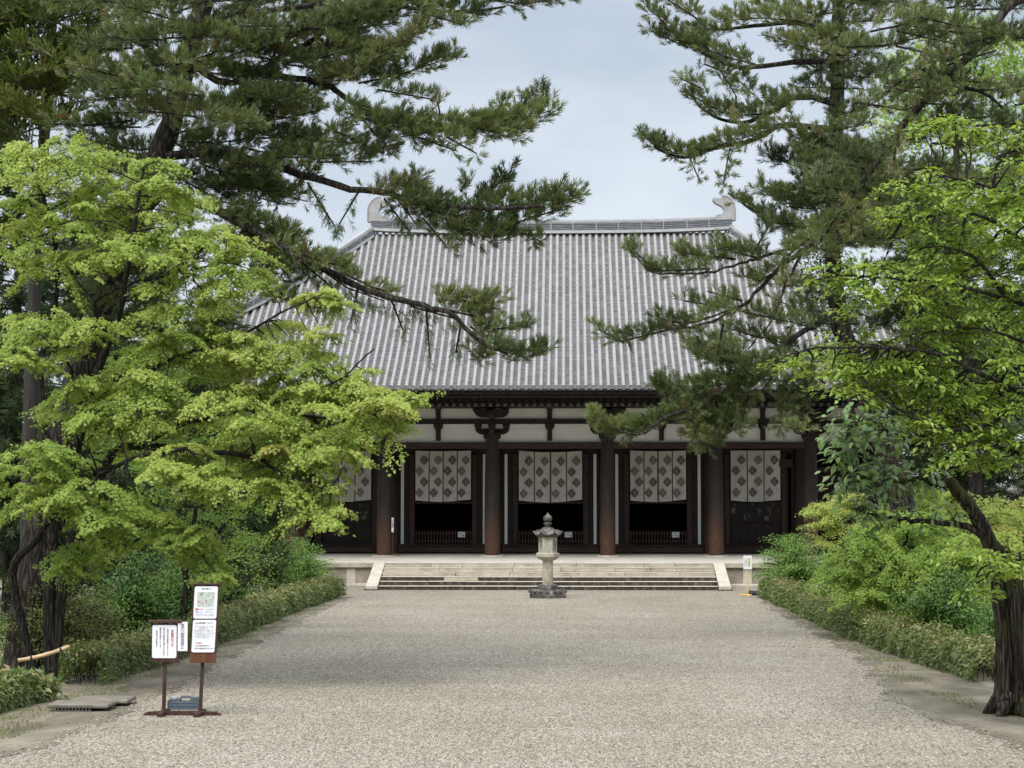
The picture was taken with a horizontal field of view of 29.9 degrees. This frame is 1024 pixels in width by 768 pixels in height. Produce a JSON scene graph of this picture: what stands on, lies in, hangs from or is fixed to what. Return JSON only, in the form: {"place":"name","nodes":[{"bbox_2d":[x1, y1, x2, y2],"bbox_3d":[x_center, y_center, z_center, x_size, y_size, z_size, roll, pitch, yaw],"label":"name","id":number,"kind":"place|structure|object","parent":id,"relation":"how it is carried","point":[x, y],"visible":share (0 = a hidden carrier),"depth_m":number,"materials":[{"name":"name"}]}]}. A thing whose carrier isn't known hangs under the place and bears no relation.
{"place":"outdoors","nodes":[
{"label":"outdoors","id":0,"kind":"place"},
{"bbox_2d":[0,507,994,733],"bbox_3d":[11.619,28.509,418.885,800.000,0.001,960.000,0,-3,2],"label":"ground","id":1,"kind":"structure","parent":0,"point":[72,687],"depth_m":35.75,"materials":[{"name":"brown soil"}]},
{"bbox_2d":[0,275,63,573],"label":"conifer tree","id":2,"kind":"object","parent":1,"relation":"on","point":[3,398],"visible":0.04,"depth_m":61.82,"materials":[{"name":"green wood"}]},
{"bbox_2d":[0,664,68,712],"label":"hedge","id":3,"kind":"object","parent":1,"relation":"on","point":[15,682],"visible":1,"depth_m":31.48,"materials":[{"name":"green plant"}]},
{"bbox_2d":[18,643,69,680],"bbox_3d":[-8.168,4.985,33.481,0.882,0.904,0.207,1,-4,-12],"label":"bamboo rail","id":4,"kind":"object","parent":1,"relation":"on","point":[56,651],"visible":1,"depth_m":33.48,"materials":[{"name":"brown wood"}]},
{"bbox_2d":[0,0,118,539],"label":"cedar tree","id":5,"kind":"object","parent":1,"relation":"on","point":[21,76],"visible":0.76,"depth_m":41.37,"materials":[{"name":"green plant"}]},
{"bbox_2d":[0,574,128,670],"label":"olive bush","id":6,"kind":"object","parent":1,"relation":"on","point":[71,616],"visible":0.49,"depth_m":37.83,"materials":[{"name":"green plant"}]},
{"bbox_2d":[0,144,137,613],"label":"conifer tree","id":7,"kind":"object","parent":1,"relation":"on","point":[11,430],"visible":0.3,"depth_m":55.79,"materials":[{"name":"green plant"}]},
{"bbox_2d":[0,182,149,596],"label":"conifer tree","id":8,"kind":"object","parent":1,"relation":"on","point":[61,249],"visible":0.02,"depth_m":66.18,"materials":[{"name":"green wood"}]},
{"bbox_2d":[66,586,137,658],"bbox_3d":[-8.742,5.048,40.596,1.990,1.673,1.917,0,-3,2],"label":"olive bush","id":9,"kind":"object","parent":1,"relation":"on","point":[112,624],"visible":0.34,"depth_m":40.38,"materials":[{"name":"green plant"}]},
{"bbox_2d":[45,201,190,602],"bbox_3d":[-12.256,0.583,58.040,5.294,12.752,5.949,2,-4,-24],"label":"conifer tree","id":10,"kind":"object","parent":1,"relation":"on","point":[121,483],"visible":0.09,"depth_m":57.57,"materials":[{"name":"green wood"}]},
{"bbox_2d":[80,546,190,633],"bbox_3d":[-8.684,4.865,44.089,3.039,2.368,2.664,0,-3,2],"label":"leafy shrub","id":11,"kind":"object","parent":1,"relation":"on","point":[131,597],"visible":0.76,"depth_m":43.79,"materials":[{"name":"green plant"}]},
{"bbox_2d":[89,269,195,591],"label":"tree","id":12,"kind":"object","parent":1,"relation":"on","point":[152,304],"visible":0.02,"depth_m":70.02,"materials":[{"name":"green plant"}]},
{"bbox_2d":[0,597,353,757],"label":"dirt verge","id":13,"kind":"structure","parent":1,"relation":"on","point":[152,685],"depth_m":32.81,"materials":[{"name":"beige soil"}]},
{"bbox_2d":[53,705,91,710],"bbox_3d":[-6.971,5.145,30.452,0.626,0.094,0.041,0,-3,2],"label":"drain grate","id":14,"kind":"object","parent":13,"relation":"on","point":[72,707],"visible":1,"depth_m":30.46,"materials":[{"name":"grey metal"}]},
{"bbox_2d":[46,700,117,708],"bbox_3d":[-6.895,5.141,30.826,0.996,0.070,0.660,0,-3,2],"label":"drain cover","id":15,"kind":"object","parent":13,"relation":"on","point":[101,704],"visible":1,"depth_m":30.60,"materials":[{"name":"stone"}]},
{"bbox_2d":[72,695,135,703],"bbox_3d":[-6.704,5.183,31.540,0.936,0.070,0.660,0,-3,2],"label":"drain cover","id":16,"kind":"object","parent":13,"relation":"on","point":[123,699],"visible":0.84,"depth_m":31.51,"materials":[{"name":"stone"}]},
{"bbox_2d":[74,327,287,618],"bbox_3d":[-7.667,2.287,44.443,5.433,7.499,3.993,0,-3,2],"label":"maple tree","id":17,"kind":"object","parent":1,"relation":"on","point":[193,516],"visible":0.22,"depth_m":44.01,"materials":[{"name":"green plant"}]},
{"bbox_2d":[133,548,248,619],"bbox_3d":[-8.605,5.185,50.085,3.144,2.448,2.721,-2,-4,35],"label":"leafy shrub","id":18,"kind":"object","parent":1,"relation":"on","point":[177,580],"visible":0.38,"depth_m":49.69,"materials":[{"name":"green plant"}]},
{"bbox_2d":[50,575,347,684],"bbox_3d":[-7.046,6.058,51.144,1.500,0.993,33.249,0,-3,2],"label":"hedge","id":19,"kind":"object","parent":1,"relation":"on","point":[273,604],"visible":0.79,"depth_m":44.65,"materials":[{"name":"green plant"}]},
{"bbox_2d":[148,283,294,601],"bbox_3d":[-9.570,1.976,63.212,5.462,10.583,5.766,0,-3,2],"label":"conifer tree","id":20,"kind":"object","parent":1,"relation":"on","point":[221,324],"visible":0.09,"depth_m":62.54,"materials":[{"name":"green wood"}]},
{"bbox_2d":[0,129,445,674],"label":"maple tree","id":21,"kind":"object","parent":1,"relation":"on","point":[50,469],"visible":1,"depth_m":34.20,"materials":[{"name":"green plant"}]},
{"bbox_2d":[198,520,282,604],"bbox_3d":[-8.160,5.390,57.023,3.208,2.870,2.615,0,-3,2],"label":"leafy shrub","id":22,"kind":"object","parent":1,"relation":"on","point":[238,591],"visible":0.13,"depth_m":56.92,"materials":[{"name":"green plant"}]},
{"bbox_2d":[186,451,299,604],"bbox_3d":[-6.938,3.932,49.531,3.049,4.831,1.478,0,-3,2],"label":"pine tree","id":23,"kind":"object","parent":1,"relation":"on","point":[272,519],"visible":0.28,"depth_m":49.52,"materials":[{"name":"green plant"}]},
{"bbox_2d":[249,514,315,590],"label":"leafy shrub","id":24,"kind":"object","parent":1,"relation":"on","point":[279,582],"visible":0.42,"depth_m":62.92,"materials":[{"name":"green plant"}]},
{"bbox_2d":[1,0,591,669],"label":"pine tree","id":25,"kind":"object","parent":1,"relation":"on","point":[269,90],"visible":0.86,"depth_m":36.38,"materials":[{"name":"green plant"}]},
{"bbox_2d":[0,589,994,694],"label":"undergrowth","id":26,"kind":"object","parent":1,"relation":"on","point":[42,667],"visible":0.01,"depth_m":48.69,"materials":[{"name":"green plant"}]},
{"bbox_2d":[0,600,1020,738],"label":"moss tufts","id":27,"kind":"object","parent":1,"relation":"on","point":[789,613],"visible":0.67,"depth_m":35.39,"materials":[{"name":"green plant"}]},
{"bbox_2d":[0,325,1023,496],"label":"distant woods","id":28,"kind":"object","parent":1,"relation":"on","point":[1014,422],"visible":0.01,"depth_m":128.56,"materials":[{"name":"green plant"}]},
{"bbox_2d":[0,586,1023,767],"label":"gravel court","id":29,"kind":"object","parent":1,"relation":"on","point":[607,678],"visible":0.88,"depth_m":32.41,"materials":[{"name":"beige gravel"}]},
{"bbox_2d":[143,583,221,716],"bbox_3d":[-5.129,4.140,29.970,1.218,2.064,0.600,0,-3,2],"label":"sign stand","id":30,"kind":"object","parent":29,"relation":"on","point":[169,640],"visible":1,"depth_m":29.88,"materials":[{"name":"white paper"}]},
{"bbox_2d":[167,696,198,709],"bbox_3d":[-5.132,4.985,30.053,0.501,0.212,0.134,0,-3,2],"label":"ballast case","id":31,"kind":"object","parent":30,"relation":"on","point":[176,703],"visible":1,"depth_m":29.99,"materials":[{"name":"blue plastic"}]},
{"bbox_2d":[276,537,343,586],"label":"feathery bush","id":32,"kind":"object","parent":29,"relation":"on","point":[311,570],"visible":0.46,"depth_m":67.61,"materials":[{"name":"green plant"}]},
{"bbox_2d":[22,607,1009,767],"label":"fallen leaves","id":33,"kind":"object","parent":29,"relation":"on","point":[694,683],"visible":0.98,"depth_m":34.20,"materials":[{"name":"brown plant"}]},
{"bbox_2d":[528,513,566,597],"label":"stone lantern","id":34,"kind":"object","parent":29,"relation":"on","point":[547,535],"visible":1,"depth_m":65.52,"materials":[{"name":"stone"}]},
{"bbox_2d":[80,553,1023,590],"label":"stone platform","id":35,"kind":"structure","parent":29,"relation":"on","point":[475,571],"depth_m":73.20,"materials":[{"name":"beige stone"}]},
{"bbox_2d":[143,188,1023,556],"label":"temple hall","id":36,"kind":"structure","parent":35,"relation":"on","point":[569,278],"depth_m":81.66,"materials":[{"name":"grey tile"}]},
{"bbox_2d":[236,456,284,551],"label":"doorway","id":37,"kind":"structure","parent":36,"relation":"in","point":[276,456],"depth_m":82.38,"materials":[{"name":"brown wood"}]},
{"bbox_2d":[308,451,377,551],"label":"doorway","id":38,"kind":"structure","parent":36,"relation":"in","point":[364,529],"depth_m":82.24,"materials":[{"name":"brown wood"}]},
{"bbox_2d":[322,450,372,501],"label":"door curtain","id":39,"kind":"object","parent":36,"relation":"hanging from","point":[361,482],"depth_m":82.15,"materials":[{"name":"beige fabric"}]},
{"bbox_2d":[391,518,393,554],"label":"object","id":40,"kind":"object","parent":36,"relation":"on","point":[392,528],"depth_m":78.73,"materials":[{"name":"white wood"}]},
{"bbox_2d":[398,451,485,552],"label":"doorway","id":41,"kind":"structure","parent":36,"relation":"in","point":[406,474],"depth_m":82.12,"materials":[{"name":"brown wood"}]},
{"bbox_2d":[410,450,476,501],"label":"curtain","id":42,"kind":"object","parent":36,"relation":"hanging from","point":[443,476],"depth_m":82.05,"materials":[{"name":"beige fabric"}]},
{"bbox_2d":[458,532,464,536],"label":"fence notice","id":43,"kind":"object","parent":36,"relation":"attached to","point":[461,534],"visible":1,"depth_m":82.03,"materials":[{"name":"grey paper"}]},
{"bbox_2d":[513,450,587,502],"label":"door curtain","id":44,"kind":"object","parent":36,"relation":"hanging from","point":[549,477],"depth_m":81.92,"materials":[{"name":"beige fabric"}]},
{"bbox_2d":[501,450,599,552],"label":"doorway","id":45,"kind":"structure","parent":36,"relation":"in","point":[509,459],"depth_m":82.00,"materials":[{"name":"brown wood"}]},
{"bbox_2d":[565,532,571,536],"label":"fence notice","id":46,"kind":"object","parent":36,"relation":"attached to","point":[568,534],"visible":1,"depth_m":81.89,"materials":[{"name":"grey paper"}]},
{"bbox_2d":[625,450,686,501],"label":"curtain","id":47,"kind":"object","parent":36,"relation":"hanging from","point":[657,476],"depth_m":81.78,"materials":[{"name":"beige fabric"}]},
{"bbox_2d":[614,450,703,552],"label":"doorway","id":48,"kind":"structure","parent":36,"relation":"in","point":[694,461],"depth_m":81.84,"materials":[{"name":"brown wood"}]},
{"bbox_2d":[672,532,678,536],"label":"fence notice","id":49,"kind":"object","parent":36,"relation":"attached to","point":[675,534],"visible":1,"depth_m":81.76,"materials":[{"name":"grey paper"}]},
{"bbox_2d":[725,450,783,501],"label":"door curtain","id":50,"kind":"object","parent":36,"relation":"hanging from","point":[755,475],"depth_m":81.66,"materials":[{"name":"beige fabric"}]},
{"bbox_2d":[722,450,793,552],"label":"doorway","id":51,"kind":"structure","parent":36,"relation":"in","point":[744,522],"depth_m":81.74,"materials":[{"name":"brown wood"}]},
{"bbox_2d":[779,459,792,466],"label":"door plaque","id":52,"kind":"object","parent":36,"relation":"attached to","point":[785,462],"depth_m":81.69,"materials":[{"name":"brown wood"}]},
{"bbox_2d":[816,450,870,552],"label":"doorway","id":53,"kind":"structure","parent":36,"relation":"in","point":[820,467],"depth_m":81.72,"materials":[{"name":"brown wood"}]},
{"bbox_2d":[740,556,751,595],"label":"notice stand","id":54,"kind":"object","parent":29,"relation":"on","point":[747,562],"visible":1,"depth_m":66.98,"materials":[{"name":"white paper"}]},
{"bbox_2d":[746,590,757,594],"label":"sandbag","id":55,"kind":"object","parent":29,"relation":"on","point":[752,592],"visible":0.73,"depth_m":67.06,"materials":[{"name":"grey fabric"}]},
{"bbox_2d":[751,525,833,587],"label":"feathery bush","id":56,"kind":"object","parent":1,"relation":"on","point":[794,564],"visible":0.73,"depth_m":65.26,"materials":[{"name":"green plant"}]},
{"bbox_2d":[582,0,1004,615],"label":"pine tree","id":57,"kind":"object","parent":1,"relation":"on","point":[838,68],"visible":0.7,"depth_m":46.10,"materials":[{"name":"green plant"}]},
{"bbox_2d":[584,0,1023,369],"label":"pine tree","id":58,"kind":"object","parent":1,"relation":"on","point":[868,172],"visible":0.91,"depth_m":34.06,"materials":[{"name":"green plant"}]},
{"bbox_2d":[785,243,874,557],"bbox_3d":[10.502,1.103,63.623,3.041,12.090,3.064,-1,-4,22],"label":"evergreen tree","id":59,"kind":"object","parent":1,"relation":"on","point":[815,262],"visible":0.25,"depth_m":63.76,"materials":[{"name":"green plant"}]},
{"bbox_2d":[795,493,866,553],"bbox_3d":[10.462,5.202,61.307,2.833,3.592,2.194,-2,-4,34],"label":"maple tree","id":60,"kind":"object","parent":1,"relation":"on","point":[828,507],"visible":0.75,"depth_m":61.24,"materials":[{"name":"green plant"}]},
{"bbox_2d":[799,555,893,609],"bbox_3d":[9.704,5.611,54.511,3.156,2.129,2.702,0,-3,2],"label":"leafy shrub","id":61,"kind":"object","parent":1,"relation":"on","point":[826,587],"visible":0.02,"depth_m":54.47,"materials":[{"name":"green plant"}]},
{"bbox_2d":[755,575,994,681],"bbox_3d":[8.782,6.028,51.013,1.695,1.032,31.805,0,-3,0],"label":"hedge","id":62,"kind":"object","parent":1,"relation":"on","point":[923,641],"visible":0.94,"depth_m":42.09,"materials":[{"name":"green plant"}]},
{"bbox_2d":[757,113,1023,605],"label":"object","id":63,"kind":"object","parent":1,"relation":"on","point":[900,361],"visible":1,"depth_m":27.84,"materials":[{"name":"green plant"}]},
{"bbox_2d":[759,598,1023,754],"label":"dirt verge","id":64,"kind":"structure","parent":1,"relation":"on","point":[1012,728],"depth_m":32.98,"materials":[{"name":"beige soil"}]},
{"bbox_2d":[804,509,1023,640],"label":"maple tree","id":65,"kind":"object","parent":1,"relation":"on","point":[892,551],"visible":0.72,"depth_m":45.93,"materials":[{"name":"green plant"}]},
{"bbox_2d":[813,398,1023,717],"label":"old tree","id":66,"kind":"object","parent":1,"relation":"on","point":[1006,697],"visible":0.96,"depth_m":29.95,"materials":[{"name":"green plant"}]},
{"bbox_2d":[831,486,1023,589],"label":"maple tree","id":67,"kind":"object","parent":1,"relation":"on","point":[1007,526],"visible":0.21,"depth_m":51.06,"materials":[{"name":"green plant"}]},
{"bbox_2d":[876,564,991,641],"bbox_3d":[9.632,4.947,42.594,3.223,2.025,2.597,0,-3,2],"label":"leafy shrub","id":68,"kind":"object","parent":1,"relation":"on","point":[936,606],"visible":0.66,"depth_m":42.23,"materials":[{"name":"green plant"}]},
{"bbox_2d":[860,201,1013,582],"bbox_3d":[13.556,0.557,63.721,5.427,13.474,5.454,3,-5,-42],"label":"conifer tree","id":69,"kind":"object","parent":1,"relation":"on","point":[920,459],"visible":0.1,"depth_m":62.82,"materials":[{"name":"green plant"}]},
{"bbox_2d":[859,0,1023,607],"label":"broadleaf tree","id":70,"kind":"object","parent":1,"relation":"on","point":[975,483],"visible":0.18,"depth_m":55.34,"materials":[{"name":"green plant"}]},
{"bbox_2d":[859,150,1023,510],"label":"conifer tree","id":71,"kind":"object","parent":1,"relation":"on","point":[1004,478],"visible":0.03,"depth_m":66.83,"materials":[{"name":"green plant"}]},
{"bbox_2d":[960,592,994,661],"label":"leafy shrub","id":72,"kind":"object","parent":1,"relation":"on","point":[986,617],"visible":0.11,"depth_m":37.43,"materials":[{"name":"green plant"}]},
{"bbox_2d":[948,128,1023,546],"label":"conifer tree","id":73,"kind":"object","parent":1,"relation":"on","point":[1020,483],"visible":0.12,"depth_m":61.11,"materials":[{"name":"green plant"}]},
{"bbox_2d":[0,0,1023,446],"label":"sky","id":74,"kind":"structure","parent":0,"point":[612,77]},
{"bbox_2d":[903,434,1023,535],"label":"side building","id":75,"kind":"structure","parent":0,"point":[1011,489],"depth_m":108.04,"materials":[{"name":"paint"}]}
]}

